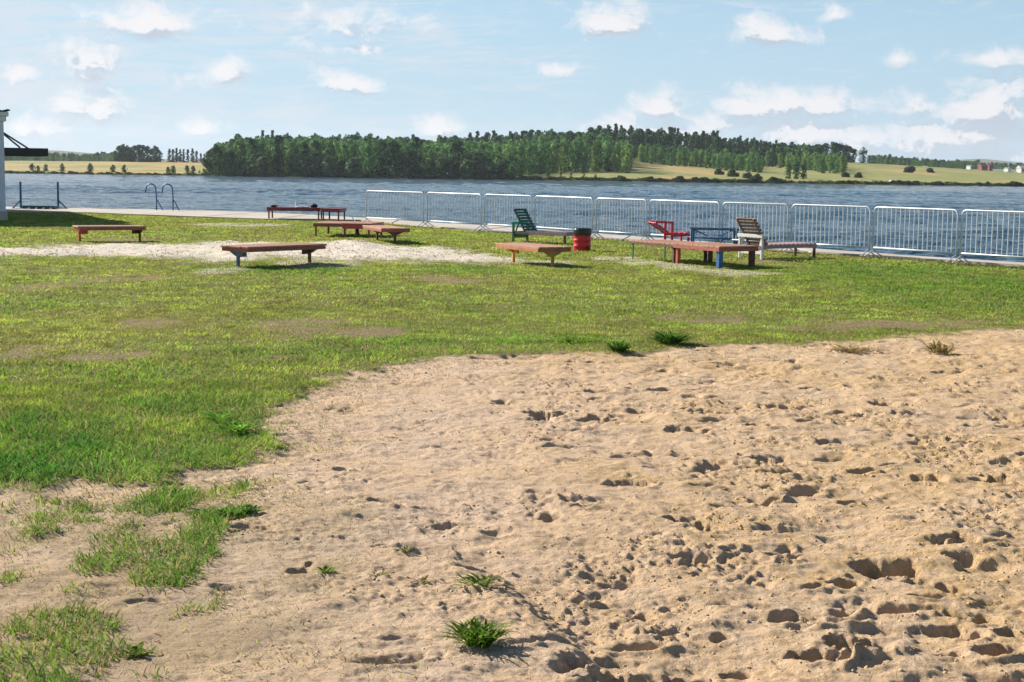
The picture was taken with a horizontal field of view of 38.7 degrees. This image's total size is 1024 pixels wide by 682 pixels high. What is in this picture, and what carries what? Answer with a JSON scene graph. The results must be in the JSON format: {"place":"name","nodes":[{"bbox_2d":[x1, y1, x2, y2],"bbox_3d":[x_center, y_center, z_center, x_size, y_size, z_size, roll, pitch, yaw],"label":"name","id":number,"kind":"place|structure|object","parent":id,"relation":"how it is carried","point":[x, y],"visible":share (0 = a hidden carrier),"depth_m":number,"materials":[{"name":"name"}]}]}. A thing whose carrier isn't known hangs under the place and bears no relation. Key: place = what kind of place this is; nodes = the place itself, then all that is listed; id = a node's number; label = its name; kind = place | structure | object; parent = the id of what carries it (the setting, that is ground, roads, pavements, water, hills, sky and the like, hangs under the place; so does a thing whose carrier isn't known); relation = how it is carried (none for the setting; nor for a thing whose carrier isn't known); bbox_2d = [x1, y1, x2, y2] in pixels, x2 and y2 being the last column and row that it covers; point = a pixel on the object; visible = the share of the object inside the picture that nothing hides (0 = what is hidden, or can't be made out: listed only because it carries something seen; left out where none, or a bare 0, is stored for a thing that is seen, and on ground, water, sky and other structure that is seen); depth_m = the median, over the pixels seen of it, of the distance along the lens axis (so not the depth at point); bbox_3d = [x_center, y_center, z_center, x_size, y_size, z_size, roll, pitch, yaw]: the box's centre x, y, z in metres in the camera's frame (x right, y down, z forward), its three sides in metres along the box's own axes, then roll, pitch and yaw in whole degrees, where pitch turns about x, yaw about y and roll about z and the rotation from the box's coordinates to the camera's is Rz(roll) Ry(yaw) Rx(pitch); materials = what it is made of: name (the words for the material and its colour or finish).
{"place":"outdoors","nodes":[
{"label":"outdoors","id":0,"kind":"place"},
{"bbox_2d":[20,205,58,208],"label":"step platform","id":1,"kind":"structure","parent":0,"point":[40,206],"depth_m":60.97,"materials":[{"name":"teal paint"}]},
{"bbox_2d":[48,150,200,162],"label":"hills","id":2,"kind":"structure","parent":0,"point":[79,153],"depth_m":2265.25,"materials":[{"name":"green plant"}]},
{"bbox_2d":[0,328,1023,681],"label":"sand","id":3,"kind":"structure","parent":0,"point":[514,496],"depth_m":7.31,"materials":[{"name":"beige sand"}]},
{"bbox_2d":[119,641,155,656],"bbox_3d":[-1.369,1.131,5.327,0.129,0.035,0.145,1,7,0],"label":"weed","id":4,"kind":"object","parent":3,"relation":"on","point":[137,649],"visible":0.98,"depth_m":5.32,"materials":[{"name":"green plant"}]},
{"bbox_2d":[235,504,265,513],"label":"weed","id":5,"kind":"object","parent":3,"relation":"on","point":[253,510],"visible":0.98,"depth_m":7.47,"materials":[{"name":"green plant"}]},
{"bbox_2d":[312,565,340,573],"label":"weed","id":6,"kind":"object","parent":3,"relation":"on","point":[325,569],"visible":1,"depth_m":6.41,"materials":[{"name":"green plant"}]},
{"bbox_2d":[434,616,520,648],"bbox_3d":[-0.128,1.091,5.436,0.338,0.085,0.305,1,7,0],"label":"weed","id":7,"kind":"object","parent":3,"relation":"on","point":[480,635],"visible":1,"depth_m":5.43,"materials":[{"name":"green plant"}]},
{"bbox_2d":[449,572,513,588],"bbox_3d":[-0.130,1.033,6.265,0.285,0.040,0.267,1,7,0],"label":"weed","id":8,"kind":"object","parent":3,"relation":"on","point":[483,580],"visible":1,"depth_m":6.28,"materials":[{"name":"green plant"}]},
{"bbox_2d":[0,240,1023,681],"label":"sand clods","id":9,"kind":"object","parent":3,"relation":"on","point":[672,508],"visible":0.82,"depth_m":7.66,"materials":[{"name":"beige sand"}]},
{"bbox_2d":[822,344,887,352],"bbox_3d":[3.520,0.084,15.051,0.725,0.051,0.705,4,7,27],"label":"weed","id":10,"kind":"object","parent":3,"relation":"on","point":[854,349],"visible":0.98,"depth_m":15.04,"materials":[{"name":"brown plant"}]},
{"bbox_2d":[916,340,960,353],"bbox_3d":[4.388,0.070,15.044,0.510,0.130,0.457,1,7,0],"label":"weed","id":11,"kind":"object","parent":3,"relation":"on","point":[937,348],"visible":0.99,"depth_m":14.99,"materials":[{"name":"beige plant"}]},
{"bbox_2d":[0,212,1023,681],"bbox_3d":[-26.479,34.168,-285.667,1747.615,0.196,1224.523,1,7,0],"label":"lawn","id":12,"kind":"structure","parent":0,"point":[384,332],"depth_m":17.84,"materials":[{"name":"green plant"}]},
{"bbox_2d":[0,109,47,219],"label":"pavilion","id":13,"kind":"structure","parent":12,"relation":"on","point":[31,152],"depth_m":48.21,"materials":[{"name":"white paint"}]},
{"bbox_2d":[72,225,146,240],"bbox_3d":[-9.756,-2.601,35.382,1.632,0.391,0.734,-2,7,-26],"label":"wooden bench","id":14,"kind":"object","parent":12,"relation":"on","point":[135,229],"visible":0.99,"depth_m":35.13,"materials":[{"name":"red wood"}]},
{"bbox_2d":[201,411,242,422],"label":"weed","id":15,"kind":"object","parent":12,"relation":"on","point":[211,416],"visible":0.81,"depth_m":10.25,"materials":[{"name":"green plant"}]},
{"bbox_2d":[214,420,259,434],"bbox_3d":[-1.855,0.587,9.799,0.367,0.080,0.389,1,7,0],"label":"weed","id":16,"kind":"object","parent":12,"relation":"on","point":[240,428],"visible":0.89,"depth_m":9.79,"materials":[{"name":"green plant"}]},
{"bbox_2d":[221,242,326,266],"bbox_3d":[-4.379,-1.585,26.938,0.734,0.391,1.966,6,8,38],"label":"wooden bench","id":17,"kind":"object","parent":12,"relation":"on","point":[239,251],"visible":0.96,"depth_m":26.53,"materials":[{"name":"red wood"}]},
{"bbox_2d":[321,208,345,220],"bbox_3d":[-6.381,-4.530,52.297,0.689,0.460,1.084,1,7,6],"label":"table","id":18,"kind":"object","parent":12,"relation":"on","point":[329,210],"visible":0.93,"depth_m":51.78,"materials":[{"name":"wood"}]},
{"bbox_2d":[313,221,356,236],"bbox_3d":[-4.860,-3.106,40.387,0.929,0.370,1.884,1,7,4],"label":"wooden bench","id":19,"kind":"object","parent":12,"relation":"on","point":[328,224],"visible":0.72,"depth_m":39.48,"materials":[{"name":"red wood"}]},
{"bbox_2d":[342,221,383,236],"bbox_3d":[-4.085,-3.065,40.100,0.808,0.380,1.584,2,7,8],"label":"sunbed","id":20,"kind":"object","parent":12,"relation":"on","point":[357,225],"visible":0.83,"depth_m":39.36,"materials":[{"name":"red wood"}]},
{"bbox_2d":[0,223,768,274],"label":"sand patch","id":21,"kind":"object","parent":12,"relation":"on","point":[214,253],"visible":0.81,"depth_m":30.44,"materials":[{"name":"beige sand"}]},
{"bbox_2d":[363,225,409,242],"bbox_3d":[-3.189,-2.695,36.878,0.734,0.391,1.960,-2,7,-20],"label":"wooden bench","id":22,"kind":"object","parent":12,"relation":"on","point":[394,231],"visible":0.95,"depth_m":36.09,"materials":[{"name":"red wood"}]},
{"bbox_2d":[363,190,429,226],"bbox_3d":[-3.838,-4.338,47.608,0.526,1.106,3.115,-5,9,-41],"label":"crowd barrier","id":23,"kind":"object","parent":12,"relation":"on","point":[407,192],"visible":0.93,"depth_m":47.55,"materials":[{"name":"metal"}]},
{"bbox_2d":[496,243,570,266],"bbox_3d":[0.403,-1.685,28.523,0.734,0.391,1.712,-3,8,-29],"label":"wooden bench","id":24,"kind":"object","parent":12,"relation":"on","point":[551,251],"visible":0.95,"depth_m":27.97,"materials":[{"name":"red wood"}]},
{"bbox_2d":[511,208,573,243],"bbox_3d":[0.847,-2.927,37.216,1.725,0.856,0.670,6,8,38],"label":"sun lounger","id":25,"kind":"object","parent":12,"relation":"on","point":[530,229],"visible":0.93,"depth_m":37.45,"materials":[{"name":"green paint"}]},
{"bbox_2d":[538,335,607,342],"bbox_3d":[0.676,-0.013,15.384,0.654,0.050,0.673,5,8,30],"label":"weed","id":26,"kind":"object","parent":12,"relation":"on","point":[567,339],"visible":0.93,"depth_m":15.39,"materials":[{"name":"green plant"}]},
{"bbox_2d":[573,228,591,250],"bbox_3d":[1.638,-2.360,33.955,0.439,0.525,0.436,-2,7,-20],"label":"litter bin","id":27,"kind":"object","parent":12,"relation":"on","point":[582,239],"visible":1,"depth_m":33.79,"materials":[{"name":"red metal"}]},
{"bbox_2d":[601,340,636,351],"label":"weed","id":28,"kind":"object","parent":12,"relation":"on","point":[621,346],"visible":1,"depth_m":14.49,"materials":[{"name":"green plant"}]},
{"bbox_2d":[591,198,650,239],"bbox_3d":[2.888,-3.238,38.775,0.526,1.106,2.128,-4,8,-35],"label":"crowd barrier","id":29,"kind":"object","parent":12,"relation":"on","point":[625,232],"visible":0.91,"depth_m":38.71,"materials":[{"name":"metal"}]},
{"bbox_2d":[630,239,706,262],"bbox_3d":[3.260,-1.852,30.223,0.925,0.420,1.584,-3,7,-29],"label":"wooden bench","id":30,"kind":"object","parent":12,"relation":"on","point":[664,243],"visible":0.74,"depth_m":30.04,"materials":[{"name":"red wood"}]},
{"bbox_2d":[648,221,689,247],"bbox_3d":[3.838,-2.618,35.814,0.926,0.652,0.610,-1,7,-12],"label":"sun lounger","id":31,"kind":"object","parent":12,"relation":"on","point":[666,232],"visible":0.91,"depth_m":35.58,"materials":[{"name":"red paint"}]},
{"bbox_2d":[643,330,695,343],"bbox_3d":[1.666,-0.031,15.284,0.602,0.130,0.578,1,7,0],"label":"weed","id":32,"kind":"object","parent":12,"relation":"on","point":[668,337],"visible":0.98,"depth_m":15.24,"materials":[{"name":"green plant"}]},
{"bbox_2d":[645,199,720,242],"bbox_3d":[4.309,-2.984,36.724,0.526,1.106,2.809,-3,8,-32],"label":"crowd barrier","id":33,"kind":"object","parent":12,"relation":"on","point":[683,201],"visible":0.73,"depth_m":36.61,"materials":[{"name":"metal"}]},
{"bbox_2d":[690,227,738,243],"bbox_3d":[4.930,-2.510,35.611,1.160,0.505,0.580,1,7,3],"label":"blue bench","id":34,"kind":"object","parent":12,"relation":"on","point":[693,236],"visible":0.87,"depth_m":35.36,"materials":[{"name":"paint"}]},
{"bbox_2d":[673,242,758,267],"bbox_3d":[4.008,-1.697,28.817,0.958,0.430,1.534,-3,7,-28],"label":"sunbed","id":35,"kind":"object","parent":12,"relation":"on","point":[718,248],"visible":0.98,"depth_m":28.38,"materials":[{"name":"red wood"}]},
{"bbox_2d":[721,202,792,250],"bbox_3d":[5.788,-2.747,34.826,0.526,1.106,1.963,-5,9,-43],"label":"crowd barrier","id":36,"kind":"object","parent":12,"relation":"on","point":[769,204],"visible":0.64,"depth_m":34.66,"materials":[{"name":"metal"}]},
{"bbox_2d":[736,217,816,259],"bbox_3d":[5.764,-2.253,31.846,2.027,0.880,0.720,-4,8,-38],"label":"sun lounger","id":37,"kind":"object","parent":12,"relation":"on","point":[762,244],"visible":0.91,"depth_m":31.45,"materials":[{"name":"white wood"}]},
{"bbox_2d":[784,204,875,255],"bbox_3d":[7.231,-2.545,33.226,0.526,1.106,2.276,-4,8,-39],"label":"crowd barrier","id":38,"kind":"object","parent":12,"relation":"on","point":[839,206],"visible":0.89,"depth_m":33.12,"materials":[{"name":"metal"}]},
{"bbox_2d":[864,206,963,262],"bbox_3d":[8.624,-2.307,31.309,0.526,1.106,2.411,-3,8,-31],"label":"crowd barrier","id":39,"kind":"object","parent":12,"relation":"on","point":[913,249],"visible":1,"depth_m":31.25,"materials":[{"name":"metal"}]},
{"bbox_2d":[0,0,1023,162],"label":"sky","id":40,"kind":"structure","parent":0,"point":[931,79],"materials":[{"name":"blue"}]},
{"bbox_2d":[5,173,1023,262],"bbox_3d":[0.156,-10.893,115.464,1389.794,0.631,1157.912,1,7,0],"label":"water","id":41,"kind":"structure","parent":0,"point":[234,193],"depth_m":127.58,"materials":[{"name":"blue liquid"}]},
{"bbox_2d":[5,157,1023,186],"bbox_3d":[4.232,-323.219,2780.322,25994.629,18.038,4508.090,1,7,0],"label":"terrain","id":42,"kind":"structure","parent":0,"point":[870,172],"depth_m":689.85,"materials":[{"name":"green plant"}]},
{"bbox_2d":[4,152,127,161],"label":"distant wood","id":43,"kind":"object","parent":42,"relation":"on","point":[97,156],"visible":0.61,"depth_m":1198.22,"materials":[{"name":"green plant"}]},
{"bbox_2d":[117,144,127,161],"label":"broadleaf tree","id":44,"kind":"object","parent":42,"relation":"on","point":[121,146],"visible":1,"depth_m":891.60,"materials":[{"name":"green plant"}]},
{"bbox_2d":[151,145,159,161],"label":"broadleaf tree","id":45,"kind":"object","parent":42,"relation":"on","point":[156,150],"visible":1,"depth_m":892.16,"materials":[{"name":"green plant"}]},
{"bbox_2d":[198,150,221,174],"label":"willow bush","id":46,"kind":"object","parent":42,"relation":"on","point":[206,161],"visible":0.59,"depth_m":568.67,"materials":[{"name":"green plant"}]},
{"bbox_2d":[210,143,222,174],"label":"broadleaf tree","id":47,"kind":"object","parent":42,"relation":"on","point":[216,150],"visible":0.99,"depth_m":561.97,"materials":[{"name":"green plant"}]},
{"bbox_2d":[220,149,242,175],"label":"willow bush","id":48,"kind":"object","parent":42,"relation":"on","point":[228,162],"visible":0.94,"depth_m":560.75,"materials":[{"name":"green plant"}]},
{"bbox_2d":[232,138,249,175],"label":"aspen tree","id":49,"kind":"object","parent":42,"relation":"on","point":[239,161],"visible":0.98,"depth_m":558.51,"materials":[{"name":"green plant"}]},
{"bbox_2d":[244,153,259,174],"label":"willow bush","id":50,"kind":"object","parent":42,"relation":"on","point":[253,158],"visible":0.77,"depth_m":562.98,"materials":[{"name":"green plant"}]},
{"bbox_2d":[246,138,260,160],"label":"broadleaf tree","id":51,"kind":"object","parent":42,"relation":"on","point":[252,145],"visible":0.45,"depth_m":570.72,"materials":[{"name":"green plant"}]},
{"bbox_2d":[252,155,271,175],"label":"willow bush","id":52,"kind":"object","parent":42,"relation":"on","point":[262,164],"visible":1,"depth_m":558.56,"materials":[{"name":"green plant"}]},
{"bbox_2d":[257,141,269,173],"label":"aspen tree","id":53,"kind":"object","parent":42,"relation":"on","point":[261,151],"visible":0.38,"depth_m":572.15,"materials":[{"name":"green plant"}]},
{"bbox_2d":[263,145,273,173],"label":"birch tree","id":54,"kind":"object","parent":42,"relation":"on","point":[271,169],"visible":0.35,"depth_m":581.97,"materials":[{"name":"green plant"}]},
{"bbox_2d":[267,135,289,175],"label":"broadleaf tree","id":55,"kind":"object","parent":42,"relation":"on","point":[278,149],"visible":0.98,"depth_m":563.96,"materials":[{"name":"green plant"}]},
{"bbox_2d":[286,145,297,175],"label":"aspen tree","id":56,"kind":"object","parent":42,"relation":"on","point":[291,154],"visible":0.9,"depth_m":565.37,"materials":[{"name":"green plant"}]},
{"bbox_2d":[286,139,298,174],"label":"aspen tree","id":57,"kind":"object","parent":42,"relation":"on","point":[294,144],"visible":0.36,"depth_m":573.15,"materials":[{"name":"green plant"}]},
{"bbox_2d":[295,142,311,173],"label":"broadleaf tree","id":58,"kind":"object","parent":42,"relation":"on","point":[304,146],"visible":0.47,"depth_m":567.99,"materials":[{"name":"green plant"}]},
{"bbox_2d":[308,140,322,173],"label":"broadleaf tree","id":59,"kind":"object","parent":42,"relation":"on","point":[315,144],"visible":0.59,"depth_m":571.26,"materials":[{"name":"green plant"}]},
{"bbox_2d":[308,154,323,175],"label":"willow bush","id":60,"kind":"object","parent":42,"relation":"on","point":[317,158],"visible":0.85,"depth_m":564.82,"materials":[{"name":"green plant"}]},
{"bbox_2d":[316,155,339,176],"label":"willow bush","id":61,"kind":"object","parent":42,"relation":"on","point":[329,164],"visible":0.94,"depth_m":560.92,"materials":[{"name":"green plant"}]},
{"bbox_2d":[324,139,338,162],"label":"aspen tree","id":62,"kind":"object","parent":42,"relation":"on","point":[331,148],"visible":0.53,"depth_m":568.48,"materials":[{"name":"green plant"}]},
{"bbox_2d":[336,159,346,175],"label":"willow bush","id":63,"kind":"object","parent":42,"relation":"on","point":[341,169],"visible":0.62,"depth_m":565.48,"materials":[{"name":"green plant"}]},
{"bbox_2d":[337,143,350,172],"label":"birch tree","id":64,"kind":"object","parent":42,"relation":"on","point":[345,153],"visible":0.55,"depth_m":573.90,"materials":[{"name":"green plant"}]},
{"bbox_2d":[344,157,364,177],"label":"willow bush","id":65,"kind":"object","parent":42,"relation":"on","point":[352,166],"visible":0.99,"depth_m":557.91,"materials":[{"name":"green plant"}]},
{"bbox_2d":[348,143,360,158],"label":"aspen tree","id":66,"kind":"object","parent":42,"relation":"on","point":[352,148],"visible":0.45,"depth_m":583.45,"materials":[{"name":"green plant"}]},
{"bbox_2d":[360,139,377,176],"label":"aspen tree","id":67,"kind":"object","parent":42,"relation":"on","point":[368,151],"visible":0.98,"depth_m":560.46,"materials":[{"name":"green plant"}]},
{"bbox_2d":[371,139,390,176],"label":"broadleaf tree","id":68,"kind":"object","parent":42,"relation":"on","point":[382,146],"visible":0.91,"depth_m":564.87,"materials":[{"name":"green plant"}]},
{"bbox_2d":[382,139,400,177],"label":"broadleaf tree","id":69,"kind":"object","parent":42,"relation":"on","point":[393,148],"visible":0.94,"depth_m":560.82,"materials":[{"name":"green plant"}]},
{"bbox_2d":[388,153,411,177],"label":"willow bush","id":70,"kind":"object","parent":42,"relation":"on","point":[403,160],"visible":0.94,"depth_m":559.91,"materials":[{"name":"green plant"}]},
{"bbox_2d":[408,137,422,177],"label":"broadleaf tree","id":71,"kind":"object","parent":42,"relation":"on","point":[416,145],"visible":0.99,"depth_m":557.89,"materials":[{"name":"green plant"}]},
{"bbox_2d":[420,158,442,177],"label":"willow bush","id":72,"kind":"object","parent":42,"relation":"on","point":[430,166],"visible":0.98,"depth_m":560.00,"materials":[{"name":"green plant"}]},
{"bbox_2d":[425,147,439,162],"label":"aspen tree","id":73,"kind":"object","parent":42,"relation":"on","point":[433,154],"visible":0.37,"depth_m":572.58,"materials":[{"name":"green plant"}]},
{"bbox_2d":[434,156,450,177],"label":"willow bush","id":74,"kind":"object","parent":42,"relation":"on","point":[441,163],"visible":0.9,"depth_m":562.75,"materials":[{"name":"green plant"}]},
{"bbox_2d":[436,146,449,175],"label":"birch tree","id":75,"kind":"object","parent":42,"relation":"on","point":[443,151],"visible":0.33,"depth_m":573.50,"materials":[{"name":"green plant"}]},
{"bbox_2d":[444,153,462,176],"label":"willow bush","id":76,"kind":"object","parent":42,"relation":"on","point":[454,159],"visible":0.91,"depth_m":563.81,"materials":[{"name":"green plant"}]},
{"bbox_2d":[450,137,468,174],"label":"broadleaf tree","id":77,"kind":"object","parent":42,"relation":"on","point":[455,146],"visible":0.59,"depth_m":570.46,"materials":[{"name":"green plant"}]},
{"bbox_2d":[455,159,474,178],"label":"willow bush","id":78,"kind":"object","parent":42,"relation":"on","point":[468,167],"visible":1,"depth_m":559.47,"materials":[{"name":"green plant"}]},
{"bbox_2d":[468,150,483,176],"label":"willow bush","id":79,"kind":"object","parent":42,"relation":"on","point":[477,158],"visible":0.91,"depth_m":563.26,"materials":[{"name":"green plant"}]},
{"bbox_2d":[474,157,498,178],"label":"willow bush","id":80,"kind":"object","parent":42,"relation":"on","point":[488,169],"visible":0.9,"depth_m":561.79,"materials":[{"name":"green plant"}]},
{"bbox_2d":[490,144,503,174],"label":"birch tree","id":81,"kind":"object","parent":42,"relation":"on","point":[497,156],"visible":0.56,"depth_m":577.57,"materials":[{"name":"green plant"}]},
{"bbox_2d":[495,160,508,176],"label":"willow bush","id":82,"kind":"object","parent":42,"relation":"on","point":[502,165],"visible":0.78,"depth_m":564.24,"materials":[{"name":"green plant"}]},
{"bbox_2d":[504,146,520,178],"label":"aspen tree","id":83,"kind":"object","parent":42,"relation":"on","point":[512,167],"visible":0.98,"depth_m":560.57,"materials":[{"name":"green plant"}]},
{"bbox_2d":[5,171,1023,185],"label":"bank scrub","id":84,"kind":"object","parent":42,"relation":"on","point":[640,179],"visible":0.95,"depth_m":557.73,"materials":[{"name":"green plant"}]},
{"bbox_2d":[205,123,847,175],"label":"wood","id":85,"kind":"object","parent":42,"relation":"on","point":[539,151],"visible":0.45,"depth_m":754.04,"materials":[{"name":"green plant"}]},
{"bbox_2d":[610,141,622,171],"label":"birch tree","id":86,"kind":"object","parent":42,"relation":"on","point":[618,164],"visible":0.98,"depth_m":639.82,"materials":[{"name":"green plant"}]},
{"bbox_2d":[620,143,632,172],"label":"birch tree","id":87,"kind":"object","parent":42,"relation":"on","point":[627,156],"visible":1,"depth_m":628.86,"materials":[{"name":"green plant"}]},
{"bbox_2d":[657,147,672,163],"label":"broadleaf tree","id":88,"kind":"object","parent":42,"relation":"on","point":[665,151],"visible":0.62,"depth_m":759.78,"materials":[{"name":"green plant"}]},
{"bbox_2d":[765,176,783,182],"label":"shrub","id":89,"kind":"object","parent":42,"relation":"on","point":[772,179],"visible":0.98,"depth_m":556.85,"materials":[{"name":"green plant"}]},
{"bbox_2d":[792,161,800,178],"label":"broadleaf tree","id":90,"kind":"object","parent":42,"relation":"on","point":[796,166],"visible":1,"depth_m":604.70,"materials":[{"name":"green plant"}]},
{"bbox_2d":[799,164,806,178],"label":"broadleaf tree","id":91,"kind":"object","parent":42,"relation":"on","point":[803,175],"visible":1,"depth_m":605.75,"materials":[{"name":"green plant"}]},
{"bbox_2d":[858,147,867,162],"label":"broadleaf tree","id":92,"kind":"object","parent":42,"relation":"on","point":[863,152],"visible":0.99,"depth_m":892.33,"materials":[{"name":"green plant"}]},
{"bbox_2d":[866,154,979,168],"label":"distant wood","id":93,"kind":"object","parent":42,"relation":"on","point":[907,161],"visible":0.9,"depth_m":1235.52,"materials":[{"name":"green plant"}]},
{"bbox_2d":[980,162,1023,169],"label":"distant wood","id":94,"kind":"object","parent":42,"relation":"on","point":[999,164],"visible":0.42,"depth_m":1470.31,"materials":[{"name":"green plant"}]},
{"bbox_2d":[6,207,1023,266],"bbox_3d":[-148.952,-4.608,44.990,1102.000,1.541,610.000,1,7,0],"label":"path","id":95,"kind":"structure","parent":0,"point":[250,215],"depth_m":52.28,"materials":[{"name":"concrete"}]},
{"bbox_2d":[145,183,178,209],"bbox_3d":[-14.743,-6.078,61.520,1.466,1.138,0.414,0,7,-8],"label":"bathing ladder","id":96,"kind":"object","parent":95,"relation":"on","point":[173,201],"visible":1,"depth_m":61.41,"materials":[{"name":"silver metal"}]},
{"bbox_2d":[267,207,323,218],"bbox_3d":[-7.853,-4.616,52.879,1.934,0.460,0.760,1,7,2],"label":"table","id":97,"kind":"object","parent":95,"relation":"on","point":[272,209],"visible":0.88,"depth_m":52.50,"materials":[{"name":"wood"}]},
{"bbox_2d":[420,192,486,230],"bbox_3d":[-1.812,-4.037,45.211,0.526,1.106,3.110,-4,8,-35],"label":"crowd barrier","id":98,"kind":"object","parent":95,"relation":"on","point":[465,222],"visible":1,"depth_m":45.15,"materials":[{"name":"metal"}]},
{"bbox_2d":[478,194,531,230],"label":"crowd barrier","id":99,"kind":"object","parent":95,"relation":"on","point":[502,195],"visible":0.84,"depth_m":43.22,"materials":[{"name":"metal"}]},
{"bbox_2d":[534,195,599,237],"bbox_3d":[1.426,-3.501,40.905,0.526,1.106,2.988,-3,8,-31],"label":"crowd barrier","id":100,"kind":"object","parent":95,"relation":"on","point":[563,197],"visible":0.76,"depth_m":40.91,"materials":[{"name":"metal"}]},
{"bbox_2d":[952,209,1023,262],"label":"crowd barrier","id":101,"kind":"object","parent":95,"relation":"on","point":[991,254],"visible":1,"depth_m":29.66,"materials":[{"name":"metal"}]},
{"bbox_2d":[945,159,1023,171],"bbox_3d":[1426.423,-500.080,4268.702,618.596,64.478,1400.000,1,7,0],"label":"hills","id":102,"kind":"structure","parent":0,"point":[990,161],"depth_m":4186.48,"materials":[{"name":"green plant"}]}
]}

